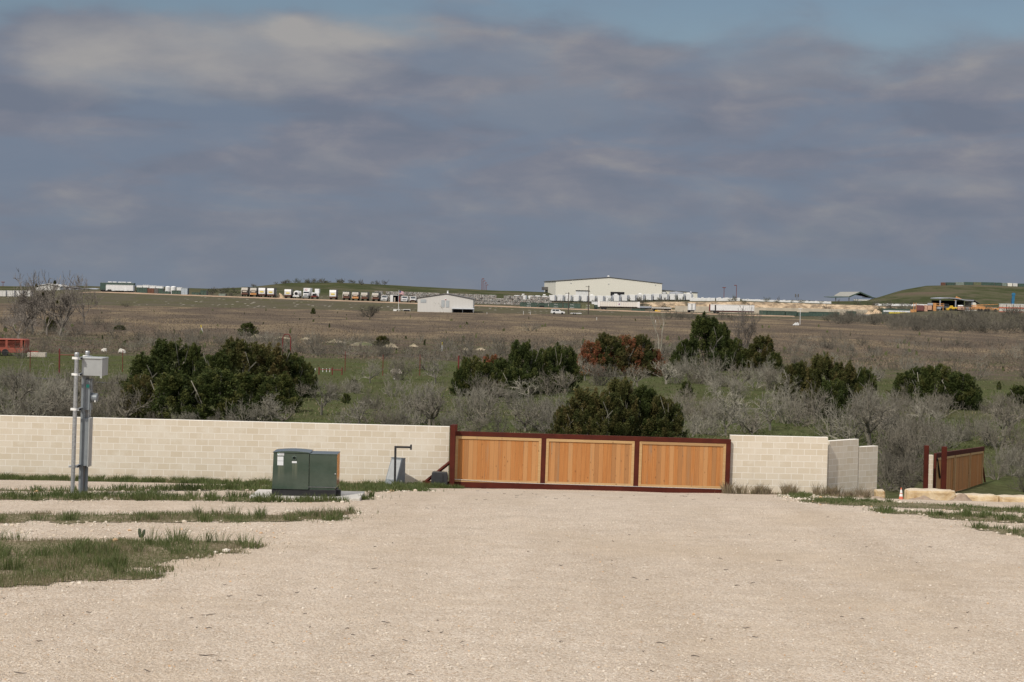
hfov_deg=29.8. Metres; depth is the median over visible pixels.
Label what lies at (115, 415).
bare shrub
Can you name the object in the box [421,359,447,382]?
bare tree
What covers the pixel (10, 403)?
bare shrub
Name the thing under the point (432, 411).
bare tree
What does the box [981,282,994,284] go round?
hill container
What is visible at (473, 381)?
bare tree
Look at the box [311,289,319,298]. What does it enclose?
tow truck
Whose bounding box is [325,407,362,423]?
bare shrub
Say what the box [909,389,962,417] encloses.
bare shrub
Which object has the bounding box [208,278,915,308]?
brush thicket
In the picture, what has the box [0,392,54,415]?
bare shrub
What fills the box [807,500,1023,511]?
grass verge
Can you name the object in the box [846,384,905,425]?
bare shrub
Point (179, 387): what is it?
juniper tree
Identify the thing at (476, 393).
bare shrub
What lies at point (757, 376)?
bare shrub
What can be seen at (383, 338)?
juniper tree
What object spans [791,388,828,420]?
bare shrub
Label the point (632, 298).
box trailer
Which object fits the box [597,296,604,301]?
box trailer
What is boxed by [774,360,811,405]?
juniper tree
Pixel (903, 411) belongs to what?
bare shrub
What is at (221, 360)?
juniper tree
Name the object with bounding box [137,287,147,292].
skip bin
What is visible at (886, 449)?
bare shrub
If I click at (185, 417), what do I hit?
bare shrub
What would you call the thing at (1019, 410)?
bare tree
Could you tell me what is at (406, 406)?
bare shrub
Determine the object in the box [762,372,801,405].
bare tree
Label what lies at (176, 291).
skip bin
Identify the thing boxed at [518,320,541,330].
bare shrub
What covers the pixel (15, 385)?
bare tree
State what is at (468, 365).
juniper tree
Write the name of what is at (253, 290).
garbage truck
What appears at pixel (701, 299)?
barrier wall
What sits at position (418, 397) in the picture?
bare shrub
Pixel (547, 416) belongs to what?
bare shrub
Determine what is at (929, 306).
crusher
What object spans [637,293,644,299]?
box trailer
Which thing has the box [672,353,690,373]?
bare shrub
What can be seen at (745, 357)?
juniper tree
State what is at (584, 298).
box trailer
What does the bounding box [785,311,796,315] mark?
roll off dumpster
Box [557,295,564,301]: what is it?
box trailer
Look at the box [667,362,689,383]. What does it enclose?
bare shrub
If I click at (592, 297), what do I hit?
box trailer
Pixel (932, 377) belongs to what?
juniper tree
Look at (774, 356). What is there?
juniper tree
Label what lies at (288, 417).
bare tree
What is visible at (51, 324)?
juniper tree
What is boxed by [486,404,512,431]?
bare shrub
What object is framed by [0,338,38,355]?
stock trailer
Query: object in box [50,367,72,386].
bare shrub
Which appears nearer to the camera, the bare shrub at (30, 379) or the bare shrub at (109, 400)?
the bare shrub at (109, 400)
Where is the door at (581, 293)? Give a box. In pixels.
[576,290,587,295]
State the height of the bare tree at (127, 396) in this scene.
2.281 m
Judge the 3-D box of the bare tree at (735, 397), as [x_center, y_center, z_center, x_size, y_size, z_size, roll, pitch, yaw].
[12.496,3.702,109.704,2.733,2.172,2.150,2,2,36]
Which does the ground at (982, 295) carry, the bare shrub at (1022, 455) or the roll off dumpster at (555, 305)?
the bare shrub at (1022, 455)
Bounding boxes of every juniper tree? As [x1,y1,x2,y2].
[44,316,55,331]
[112,325,125,329]
[114,372,165,418]
[118,351,173,396]
[135,369,213,419]
[143,337,192,396]
[174,341,203,398]
[177,365,250,420]
[190,347,239,405]
[213,336,262,397]
[220,371,281,420]
[237,322,258,335]
[250,341,298,397]
[251,371,303,411]
[283,349,316,397]
[297,362,320,394]
[340,393,350,403]
[373,335,389,346]
[449,366,471,394]
[453,355,486,395]
[463,359,502,395]
[482,354,498,373]
[486,357,519,392]
[498,364,533,398]
[506,339,545,393]
[531,347,556,392]
[539,342,570,392]
[544,404,577,434]
[554,345,583,390]
[560,386,608,439]
[577,340,606,375]
[580,389,627,440]
[588,332,629,375]
[601,376,646,435]
[608,334,647,376]
[621,384,664,436]
[626,333,660,376]
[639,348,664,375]
[640,394,683,441]
[661,403,689,437]
[669,338,700,369]
[676,311,733,369]
[678,381,694,396]
[710,322,735,366]
[722,337,748,369]
[731,348,763,370]
[745,334,774,370]
[764,351,785,371]
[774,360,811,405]
[797,352,842,415]
[816,378,850,418]
[832,360,865,411]
[846,366,881,405]
[884,371,921,404]
[892,372,906,395]
[904,366,927,394]
[912,363,960,408]
[934,370,982,409]
[956,376,983,407]
[996,381,1001,389]
[1004,384,1023,405]
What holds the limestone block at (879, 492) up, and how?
on the ground at (982, 295)
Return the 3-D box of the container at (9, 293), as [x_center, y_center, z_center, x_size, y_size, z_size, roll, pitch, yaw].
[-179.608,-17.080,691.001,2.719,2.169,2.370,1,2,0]
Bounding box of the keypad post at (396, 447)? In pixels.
[394,444,411,481]
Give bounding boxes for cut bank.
[640,301,894,312]
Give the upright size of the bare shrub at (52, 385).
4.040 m
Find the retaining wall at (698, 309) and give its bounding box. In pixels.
[675,306,867,314]
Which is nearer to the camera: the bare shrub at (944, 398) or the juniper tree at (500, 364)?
the bare shrub at (944, 398)
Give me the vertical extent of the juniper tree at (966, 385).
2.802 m
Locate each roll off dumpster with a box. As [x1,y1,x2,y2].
[520,302,537,306]
[538,303,547,307]
[549,303,562,307]
[563,303,580,308]
[581,304,593,308]
[759,310,766,314]
[767,311,784,315]
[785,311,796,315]
[797,312,808,315]
[809,312,839,316]
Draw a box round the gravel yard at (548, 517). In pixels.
[0,480,1023,681]
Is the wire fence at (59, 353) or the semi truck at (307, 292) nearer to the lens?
the wire fence at (59, 353)
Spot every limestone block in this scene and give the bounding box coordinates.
[874,489,884,497]
[904,488,954,500]
[955,493,998,501]
[998,495,1023,501]
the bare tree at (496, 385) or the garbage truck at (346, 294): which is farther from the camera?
the garbage truck at (346, 294)
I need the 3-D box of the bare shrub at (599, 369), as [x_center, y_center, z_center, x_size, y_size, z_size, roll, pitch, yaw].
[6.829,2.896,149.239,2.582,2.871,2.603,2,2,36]
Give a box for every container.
[0,290,6,295]
[7,290,15,296]
[181,288,188,294]
[390,295,399,301]
[882,309,915,313]
[964,282,973,284]
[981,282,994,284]
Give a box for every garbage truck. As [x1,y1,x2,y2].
[241,287,249,296]
[250,287,258,296]
[258,287,266,296]
[267,288,276,297]
[284,289,292,297]
[329,290,337,299]
[343,291,350,299]
[352,292,359,300]
[361,292,369,300]
[372,292,380,300]
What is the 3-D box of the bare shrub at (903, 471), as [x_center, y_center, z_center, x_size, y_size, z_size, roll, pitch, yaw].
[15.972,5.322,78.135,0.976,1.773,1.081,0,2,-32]
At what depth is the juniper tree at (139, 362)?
116.80 m
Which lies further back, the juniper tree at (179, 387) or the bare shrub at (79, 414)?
the juniper tree at (179, 387)
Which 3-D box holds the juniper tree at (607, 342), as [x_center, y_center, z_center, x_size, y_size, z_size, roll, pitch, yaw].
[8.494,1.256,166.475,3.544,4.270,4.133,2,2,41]
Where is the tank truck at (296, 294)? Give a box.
[293,291,301,297]
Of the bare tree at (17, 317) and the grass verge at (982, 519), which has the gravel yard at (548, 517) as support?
the grass verge at (982, 519)
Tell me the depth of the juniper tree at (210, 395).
99.05 m
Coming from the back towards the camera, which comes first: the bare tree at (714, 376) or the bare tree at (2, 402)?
the bare tree at (714, 376)
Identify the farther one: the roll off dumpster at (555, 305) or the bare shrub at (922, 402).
the roll off dumpster at (555, 305)
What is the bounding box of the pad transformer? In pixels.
[272,448,340,496]
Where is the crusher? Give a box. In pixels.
[927,303,932,310]
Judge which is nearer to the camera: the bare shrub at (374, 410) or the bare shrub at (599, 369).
the bare shrub at (374, 410)
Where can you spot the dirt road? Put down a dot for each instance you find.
(416, 303)
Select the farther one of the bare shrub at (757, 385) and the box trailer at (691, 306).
the box trailer at (691, 306)
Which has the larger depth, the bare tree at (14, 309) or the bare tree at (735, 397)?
the bare tree at (14, 309)
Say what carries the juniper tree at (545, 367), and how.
on the ground at (982, 295)
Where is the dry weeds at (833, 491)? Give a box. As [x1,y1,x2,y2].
[825,483,887,497]
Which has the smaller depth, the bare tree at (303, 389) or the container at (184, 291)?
the bare tree at (303, 389)
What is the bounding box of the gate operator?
[431,471,447,484]
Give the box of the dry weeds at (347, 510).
[293,504,390,519]
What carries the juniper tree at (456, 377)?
on the ground at (982, 295)
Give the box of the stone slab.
[27,352,46,356]
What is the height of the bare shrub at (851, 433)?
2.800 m
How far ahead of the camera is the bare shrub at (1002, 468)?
85.25 m
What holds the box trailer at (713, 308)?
on the ground at (982, 295)
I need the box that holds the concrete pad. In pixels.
[250,489,364,500]
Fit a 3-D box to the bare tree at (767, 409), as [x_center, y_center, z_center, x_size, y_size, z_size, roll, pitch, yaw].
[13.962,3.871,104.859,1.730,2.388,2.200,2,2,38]
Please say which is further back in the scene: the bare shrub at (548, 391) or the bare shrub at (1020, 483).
the bare shrub at (548, 391)
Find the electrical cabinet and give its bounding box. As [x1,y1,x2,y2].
[385,457,405,484]
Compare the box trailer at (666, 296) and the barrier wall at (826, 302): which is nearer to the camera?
the barrier wall at (826, 302)
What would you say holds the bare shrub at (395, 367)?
on the ground at (982, 295)
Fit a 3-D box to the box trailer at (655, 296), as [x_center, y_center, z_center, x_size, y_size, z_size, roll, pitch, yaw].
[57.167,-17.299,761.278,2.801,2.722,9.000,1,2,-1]
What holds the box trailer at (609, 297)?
on the ground at (982, 295)
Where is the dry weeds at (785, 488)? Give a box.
[719,481,840,495]
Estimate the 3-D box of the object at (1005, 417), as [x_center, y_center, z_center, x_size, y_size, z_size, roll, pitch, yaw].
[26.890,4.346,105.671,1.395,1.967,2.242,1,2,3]
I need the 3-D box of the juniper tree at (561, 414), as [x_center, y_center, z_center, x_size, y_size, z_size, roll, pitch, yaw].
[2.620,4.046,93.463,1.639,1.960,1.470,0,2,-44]
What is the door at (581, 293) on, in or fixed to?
in the warehouse
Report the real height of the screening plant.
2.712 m
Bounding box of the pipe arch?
[282,334,290,353]
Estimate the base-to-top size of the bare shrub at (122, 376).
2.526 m
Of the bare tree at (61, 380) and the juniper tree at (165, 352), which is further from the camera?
the juniper tree at (165, 352)
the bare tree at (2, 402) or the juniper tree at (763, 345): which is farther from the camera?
the juniper tree at (763, 345)
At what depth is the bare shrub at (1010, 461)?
87.79 m
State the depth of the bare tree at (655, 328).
189.80 m
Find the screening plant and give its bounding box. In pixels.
[932,303,943,309]
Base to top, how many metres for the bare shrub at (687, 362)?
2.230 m
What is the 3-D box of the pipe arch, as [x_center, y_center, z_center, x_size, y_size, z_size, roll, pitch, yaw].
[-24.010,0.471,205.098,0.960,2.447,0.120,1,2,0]
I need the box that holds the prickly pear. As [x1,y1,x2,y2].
[138,528,145,537]
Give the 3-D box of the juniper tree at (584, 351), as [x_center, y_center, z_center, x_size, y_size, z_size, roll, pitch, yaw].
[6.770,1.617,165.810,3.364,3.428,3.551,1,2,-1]
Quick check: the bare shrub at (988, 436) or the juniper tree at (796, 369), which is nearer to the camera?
the bare shrub at (988, 436)
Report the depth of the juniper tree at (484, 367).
130.26 m
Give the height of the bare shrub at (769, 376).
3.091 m
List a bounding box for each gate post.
[449,425,455,486]
[923,445,928,488]
[940,446,946,488]
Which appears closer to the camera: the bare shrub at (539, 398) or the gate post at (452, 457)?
the gate post at (452, 457)
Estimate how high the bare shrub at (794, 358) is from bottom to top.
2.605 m
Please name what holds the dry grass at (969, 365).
on the ground at (982, 295)
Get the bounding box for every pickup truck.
[381,295,387,301]
[401,296,407,301]
[410,296,416,302]
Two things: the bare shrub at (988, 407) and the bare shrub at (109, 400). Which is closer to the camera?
the bare shrub at (109, 400)
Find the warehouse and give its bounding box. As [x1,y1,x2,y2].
[542,276,697,297]
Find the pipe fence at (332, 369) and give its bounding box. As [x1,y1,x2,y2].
[318,367,342,374]
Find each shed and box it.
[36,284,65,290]
[930,297,979,310]
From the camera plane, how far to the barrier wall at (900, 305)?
751.82 m
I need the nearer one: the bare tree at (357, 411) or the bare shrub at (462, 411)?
the bare tree at (357, 411)
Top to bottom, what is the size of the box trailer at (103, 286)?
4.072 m
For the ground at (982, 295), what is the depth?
333.85 m
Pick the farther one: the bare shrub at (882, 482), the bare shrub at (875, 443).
the bare shrub at (875, 443)
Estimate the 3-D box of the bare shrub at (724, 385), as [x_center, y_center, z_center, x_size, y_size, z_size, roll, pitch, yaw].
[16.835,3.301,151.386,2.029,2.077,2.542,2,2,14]
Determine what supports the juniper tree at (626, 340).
on the ground at (982, 295)
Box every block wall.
[0,415,449,483]
[729,435,827,493]
[827,439,858,493]
[858,445,877,495]
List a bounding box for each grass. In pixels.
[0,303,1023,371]
[0,472,450,488]
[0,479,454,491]
[360,489,399,499]
[429,482,464,488]
[773,490,822,497]
[964,519,1023,536]
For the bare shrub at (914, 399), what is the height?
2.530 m
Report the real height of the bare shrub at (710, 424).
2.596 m
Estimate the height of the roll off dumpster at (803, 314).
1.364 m
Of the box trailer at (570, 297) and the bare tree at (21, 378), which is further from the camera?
the box trailer at (570, 297)
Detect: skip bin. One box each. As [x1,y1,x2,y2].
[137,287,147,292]
[148,288,153,292]
[158,288,164,293]
[172,290,180,293]
[200,290,207,294]
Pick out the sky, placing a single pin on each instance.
(814, 150)
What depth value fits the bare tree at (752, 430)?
100.62 m
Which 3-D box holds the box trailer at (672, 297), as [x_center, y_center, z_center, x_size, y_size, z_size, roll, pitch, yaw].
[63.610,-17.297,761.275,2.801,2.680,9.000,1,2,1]
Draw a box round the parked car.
[551,309,564,313]
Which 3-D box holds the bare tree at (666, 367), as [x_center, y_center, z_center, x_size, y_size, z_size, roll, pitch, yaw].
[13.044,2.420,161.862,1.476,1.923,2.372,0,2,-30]
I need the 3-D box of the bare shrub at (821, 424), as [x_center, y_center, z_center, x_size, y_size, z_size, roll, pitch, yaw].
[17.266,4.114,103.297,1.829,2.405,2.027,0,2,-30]
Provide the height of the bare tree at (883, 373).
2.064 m
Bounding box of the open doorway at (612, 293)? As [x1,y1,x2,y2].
[610,292,623,295]
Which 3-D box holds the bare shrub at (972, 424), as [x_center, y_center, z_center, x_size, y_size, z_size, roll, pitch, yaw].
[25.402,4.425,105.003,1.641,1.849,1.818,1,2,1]
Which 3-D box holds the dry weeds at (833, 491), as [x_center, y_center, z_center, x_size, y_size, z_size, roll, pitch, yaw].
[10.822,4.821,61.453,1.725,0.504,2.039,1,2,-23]
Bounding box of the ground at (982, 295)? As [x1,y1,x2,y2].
[0,282,1023,498]
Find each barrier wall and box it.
[690,297,714,300]
[716,297,739,300]
[742,299,830,303]
[875,304,927,305]
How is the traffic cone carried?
on the gravel yard at (548, 517)
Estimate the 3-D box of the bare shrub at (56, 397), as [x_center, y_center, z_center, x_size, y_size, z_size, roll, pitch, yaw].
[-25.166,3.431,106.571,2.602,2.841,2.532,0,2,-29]
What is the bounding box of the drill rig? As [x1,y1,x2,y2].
[1011,293,1014,303]
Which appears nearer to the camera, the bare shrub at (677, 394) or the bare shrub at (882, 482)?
the bare shrub at (882, 482)
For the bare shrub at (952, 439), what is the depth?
99.70 m
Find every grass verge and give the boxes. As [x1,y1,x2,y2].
[0,488,379,491]
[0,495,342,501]
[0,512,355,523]
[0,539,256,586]
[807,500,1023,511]
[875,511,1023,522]
[968,526,1023,534]
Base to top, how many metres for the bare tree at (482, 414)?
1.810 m
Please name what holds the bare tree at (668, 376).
on the ground at (982, 295)
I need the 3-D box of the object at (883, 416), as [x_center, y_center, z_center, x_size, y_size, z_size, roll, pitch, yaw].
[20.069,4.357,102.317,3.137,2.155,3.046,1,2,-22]
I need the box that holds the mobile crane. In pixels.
[970,304,998,311]
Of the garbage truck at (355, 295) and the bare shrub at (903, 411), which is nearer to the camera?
the bare shrub at (903, 411)
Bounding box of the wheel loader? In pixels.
[946,306,956,310]
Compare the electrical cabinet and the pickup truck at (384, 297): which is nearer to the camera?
the electrical cabinet
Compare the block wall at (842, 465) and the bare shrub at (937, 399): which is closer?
the block wall at (842, 465)
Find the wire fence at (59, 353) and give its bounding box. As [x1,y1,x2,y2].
[0,348,458,376]
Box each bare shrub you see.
[0,365,23,399]
[0,386,49,415]
[0,387,19,414]
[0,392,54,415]
[10,380,38,408]
[16,367,44,392]
[17,357,54,409]
[31,371,78,415]
[34,378,79,407]
[41,398,80,416]
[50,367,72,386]
[68,394,107,417]
[78,389,123,417]
[92,376,125,410]
[93,372,127,400]
[96,390,141,417]
[112,365,131,387]
[144,405,165,418]
[169,412,198,419]
[207,408,241,420]
[221,399,269,421]
[323,380,346,399]
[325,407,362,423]
[340,372,364,393]
[350,396,390,423]
[356,384,385,408]
[357,304,382,316]
[373,396,409,424]
[382,373,409,396]
[383,356,415,379]
[388,374,447,424]
[388,401,421,424]
[397,395,427,413]
[411,344,448,370]
[436,400,462,427]
[449,389,485,420]
[452,381,501,420]
[458,414,493,431]
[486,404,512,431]
[501,386,526,409]
[510,389,568,430]
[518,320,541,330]
[525,392,551,409]
[525,403,558,432]
[536,368,570,395]
[586,362,617,385]
[604,368,636,385]
[664,384,700,411]
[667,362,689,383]
[669,395,693,407]
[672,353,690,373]
[677,350,704,370]
[682,387,713,421]
[682,407,705,436]
[683,356,710,383]
[684,401,723,436]
[685,348,733,385]
[691,368,714,383]
[700,384,742,420]
[702,355,721,369]
[707,368,730,386]
[717,373,734,386]
[721,397,772,434]
[725,376,753,397]
[741,357,770,387]
[753,355,784,381]
[758,363,784,390]
[766,387,808,423]
[783,393,822,426]
[786,352,811,366]
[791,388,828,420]
[808,394,890,439]
[811,396,848,434]
[822,343,836,349]
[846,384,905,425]
[853,377,876,408]
[859,408,930,459]
[871,386,901,434]
[872,362,884,380]
[876,431,916,462]
[877,411,911,445]
[877,420,944,470]
[877,439,923,480]
[877,443,919,490]
[878,450,909,483]
[881,451,923,491]
[885,379,911,410]
[885,390,921,429]
[891,451,916,489]
[896,397,933,429]
[900,416,949,450]
[904,387,933,412]
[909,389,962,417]
[921,404,960,441]
[922,390,957,412]
[928,423,968,447]
[943,414,975,441]
[960,405,991,435]
[971,416,1008,446]
[976,407,1022,449]
[977,391,998,412]
[984,447,1009,479]
[990,391,1023,420]
[992,444,1023,476]
[998,433,1023,465]
[1001,417,1023,450]
[1008,464,1023,491]
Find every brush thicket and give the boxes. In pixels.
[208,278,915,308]
[208,278,918,312]
[661,305,1023,333]
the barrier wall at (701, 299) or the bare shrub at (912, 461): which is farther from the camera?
the barrier wall at (701, 299)
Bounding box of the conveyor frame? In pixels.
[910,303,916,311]
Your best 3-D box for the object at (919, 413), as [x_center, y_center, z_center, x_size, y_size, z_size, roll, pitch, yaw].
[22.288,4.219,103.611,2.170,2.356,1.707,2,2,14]
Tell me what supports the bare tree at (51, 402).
on the ground at (982, 295)
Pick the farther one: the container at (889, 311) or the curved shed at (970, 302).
the curved shed at (970, 302)
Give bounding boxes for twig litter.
[2,492,974,674]
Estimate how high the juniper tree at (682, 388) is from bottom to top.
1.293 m
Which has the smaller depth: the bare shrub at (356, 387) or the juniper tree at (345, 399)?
the juniper tree at (345, 399)
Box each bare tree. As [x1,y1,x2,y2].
[0,303,38,338]
[0,360,42,412]
[0,367,31,394]
[0,386,34,415]
[6,268,60,333]
[6,280,40,333]
[20,386,69,415]
[25,278,63,334]
[31,270,80,335]
[38,378,80,413]
[45,369,80,397]
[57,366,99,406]
[62,369,81,395]
[64,273,101,324]
[105,385,154,417]
[119,387,150,417]
[235,392,286,421]
[257,402,297,421]
[295,380,311,400]
[307,378,342,414]
[340,397,376,423]
[359,359,381,382]
[407,386,451,425]
[408,390,452,425]
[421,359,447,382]
[463,370,495,397]
[472,393,504,419]
[477,378,511,412]
[482,375,507,399]
[506,397,546,431]
[510,376,542,401]
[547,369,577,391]
[578,356,592,380]
[622,363,652,386]
[649,308,665,350]
[650,359,684,383]
[656,359,676,378]
[695,394,721,416]
[701,367,729,391]
[705,379,720,395]
[710,388,756,421]
[712,399,748,435]
[722,360,759,390]
[729,304,762,347]
[738,412,771,434]
[749,391,782,430]
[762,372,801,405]
[796,380,836,421]
[832,402,867,437]
[847,382,901,445]
[859,364,886,379]
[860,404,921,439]
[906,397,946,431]
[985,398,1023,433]
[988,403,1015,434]
[1012,402,1023,417]
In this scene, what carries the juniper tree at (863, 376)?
on the ground at (982, 295)
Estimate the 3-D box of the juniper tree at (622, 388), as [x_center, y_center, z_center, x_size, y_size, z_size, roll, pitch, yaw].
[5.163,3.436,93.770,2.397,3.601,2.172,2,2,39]
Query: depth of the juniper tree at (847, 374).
119.40 m
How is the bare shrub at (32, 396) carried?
on the ground at (982, 295)
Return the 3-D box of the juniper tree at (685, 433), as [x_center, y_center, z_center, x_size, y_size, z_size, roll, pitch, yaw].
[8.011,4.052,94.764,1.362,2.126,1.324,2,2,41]
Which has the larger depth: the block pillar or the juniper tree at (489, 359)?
the juniper tree at (489, 359)
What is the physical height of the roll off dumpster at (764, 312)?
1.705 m
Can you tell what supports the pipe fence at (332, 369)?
on the ground at (982, 295)
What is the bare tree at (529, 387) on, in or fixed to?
on the ground at (982, 295)
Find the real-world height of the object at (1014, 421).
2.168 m
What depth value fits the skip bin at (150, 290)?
667.84 m
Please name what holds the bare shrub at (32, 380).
on the ground at (982, 295)
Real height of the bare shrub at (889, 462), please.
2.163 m
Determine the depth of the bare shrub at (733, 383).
134.81 m
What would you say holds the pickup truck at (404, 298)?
on the ground at (982, 295)
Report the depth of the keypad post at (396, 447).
60.29 m
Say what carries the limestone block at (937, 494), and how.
on the gravel yard at (548, 517)
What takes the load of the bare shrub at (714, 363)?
on the ground at (982, 295)
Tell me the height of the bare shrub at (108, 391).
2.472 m
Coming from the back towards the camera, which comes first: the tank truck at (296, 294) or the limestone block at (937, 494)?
the tank truck at (296, 294)
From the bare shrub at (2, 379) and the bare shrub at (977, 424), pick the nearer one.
the bare shrub at (977, 424)
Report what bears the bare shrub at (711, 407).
on the ground at (982, 295)
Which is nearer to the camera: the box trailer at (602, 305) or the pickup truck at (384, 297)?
the box trailer at (602, 305)
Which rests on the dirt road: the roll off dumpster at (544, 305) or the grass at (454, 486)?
the roll off dumpster at (544, 305)
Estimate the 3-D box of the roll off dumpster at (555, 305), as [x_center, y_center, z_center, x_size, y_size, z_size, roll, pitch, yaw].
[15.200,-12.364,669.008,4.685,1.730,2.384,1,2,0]
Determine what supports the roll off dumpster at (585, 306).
on the dirt road
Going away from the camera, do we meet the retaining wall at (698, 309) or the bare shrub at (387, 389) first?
the bare shrub at (387, 389)
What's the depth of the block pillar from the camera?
76.16 m
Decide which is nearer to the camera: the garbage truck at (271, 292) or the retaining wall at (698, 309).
the garbage truck at (271, 292)
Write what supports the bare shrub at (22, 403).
on the ground at (982, 295)
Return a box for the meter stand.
[69,351,108,493]
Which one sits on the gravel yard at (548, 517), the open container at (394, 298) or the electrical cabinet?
the electrical cabinet
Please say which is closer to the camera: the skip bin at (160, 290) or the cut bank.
the skip bin at (160, 290)
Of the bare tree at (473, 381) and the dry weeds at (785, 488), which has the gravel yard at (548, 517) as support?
the dry weeds at (785, 488)
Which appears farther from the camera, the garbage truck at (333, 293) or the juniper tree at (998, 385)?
the garbage truck at (333, 293)
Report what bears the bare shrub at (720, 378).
on the ground at (982, 295)
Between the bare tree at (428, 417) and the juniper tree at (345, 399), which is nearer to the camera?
the bare tree at (428, 417)
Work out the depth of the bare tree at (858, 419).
103.18 m
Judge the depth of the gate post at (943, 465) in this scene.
73.06 m
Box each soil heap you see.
[908,495,932,499]
[949,493,971,500]
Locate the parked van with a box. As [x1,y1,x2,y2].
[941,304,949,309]
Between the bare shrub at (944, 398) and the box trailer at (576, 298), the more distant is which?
the box trailer at (576, 298)
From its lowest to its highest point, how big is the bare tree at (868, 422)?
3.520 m
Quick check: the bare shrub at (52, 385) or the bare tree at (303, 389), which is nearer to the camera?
the bare shrub at (52, 385)
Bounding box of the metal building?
[417,291,474,312]
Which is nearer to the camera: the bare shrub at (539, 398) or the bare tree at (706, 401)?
the bare tree at (706, 401)
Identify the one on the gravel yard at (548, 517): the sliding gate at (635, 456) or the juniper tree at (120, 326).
the sliding gate at (635, 456)
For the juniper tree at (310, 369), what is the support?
on the ground at (982, 295)
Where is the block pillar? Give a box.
[928,455,932,487]
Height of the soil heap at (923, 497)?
0.266 m
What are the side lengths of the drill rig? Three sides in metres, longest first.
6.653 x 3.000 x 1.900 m
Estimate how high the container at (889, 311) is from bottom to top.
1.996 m
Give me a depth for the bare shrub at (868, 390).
123.03 m
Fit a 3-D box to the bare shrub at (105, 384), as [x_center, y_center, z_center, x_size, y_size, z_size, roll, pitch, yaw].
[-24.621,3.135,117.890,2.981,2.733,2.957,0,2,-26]
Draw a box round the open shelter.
[826,292,874,300]
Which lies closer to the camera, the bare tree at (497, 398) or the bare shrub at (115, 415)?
the bare shrub at (115, 415)
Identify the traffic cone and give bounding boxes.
[899,488,902,498]
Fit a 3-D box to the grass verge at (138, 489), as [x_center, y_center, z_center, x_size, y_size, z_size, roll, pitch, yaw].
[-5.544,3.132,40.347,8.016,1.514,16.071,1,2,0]
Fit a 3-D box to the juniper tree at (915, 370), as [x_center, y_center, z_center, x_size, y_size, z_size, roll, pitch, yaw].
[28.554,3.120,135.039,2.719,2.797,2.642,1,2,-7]
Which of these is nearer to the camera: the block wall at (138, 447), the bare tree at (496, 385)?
the block wall at (138, 447)
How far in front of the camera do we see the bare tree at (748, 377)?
145.25 m
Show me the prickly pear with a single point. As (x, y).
(140, 534)
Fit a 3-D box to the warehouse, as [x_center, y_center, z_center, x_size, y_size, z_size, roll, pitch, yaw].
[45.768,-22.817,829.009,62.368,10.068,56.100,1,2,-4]
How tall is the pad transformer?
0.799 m
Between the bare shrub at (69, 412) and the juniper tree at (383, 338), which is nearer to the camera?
the bare shrub at (69, 412)
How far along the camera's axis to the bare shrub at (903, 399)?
123.84 m
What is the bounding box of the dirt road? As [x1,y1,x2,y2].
[84,292,794,316]
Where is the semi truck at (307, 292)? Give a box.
[302,288,311,298]
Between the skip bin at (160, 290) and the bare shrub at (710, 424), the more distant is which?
the skip bin at (160, 290)
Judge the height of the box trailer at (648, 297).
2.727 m
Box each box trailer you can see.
[100,282,134,291]
[106,285,133,291]
[549,295,555,301]
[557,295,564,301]
[565,294,572,301]
[573,295,580,301]
[581,296,587,301]
[589,294,596,301]
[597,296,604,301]
[598,301,639,309]
[605,296,612,300]
[613,294,620,300]
[620,295,628,301]
[629,295,636,301]
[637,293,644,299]
[639,306,651,308]
[644,294,652,300]
[652,294,660,300]
[652,307,671,310]
[661,292,668,300]
[669,294,676,300]
[677,294,684,300]
[685,294,692,300]
[688,303,695,312]
[709,304,753,313]
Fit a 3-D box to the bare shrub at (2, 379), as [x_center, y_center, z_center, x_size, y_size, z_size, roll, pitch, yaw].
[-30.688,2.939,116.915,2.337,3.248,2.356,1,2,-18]
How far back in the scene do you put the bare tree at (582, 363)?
156.63 m
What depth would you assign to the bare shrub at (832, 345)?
260.98 m
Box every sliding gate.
[423,431,730,492]
[933,447,985,491]
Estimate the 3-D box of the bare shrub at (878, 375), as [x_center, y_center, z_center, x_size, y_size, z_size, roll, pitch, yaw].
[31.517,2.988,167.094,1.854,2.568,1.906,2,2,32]
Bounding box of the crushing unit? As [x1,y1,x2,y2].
[916,305,926,311]
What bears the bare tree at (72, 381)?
on the ground at (982, 295)

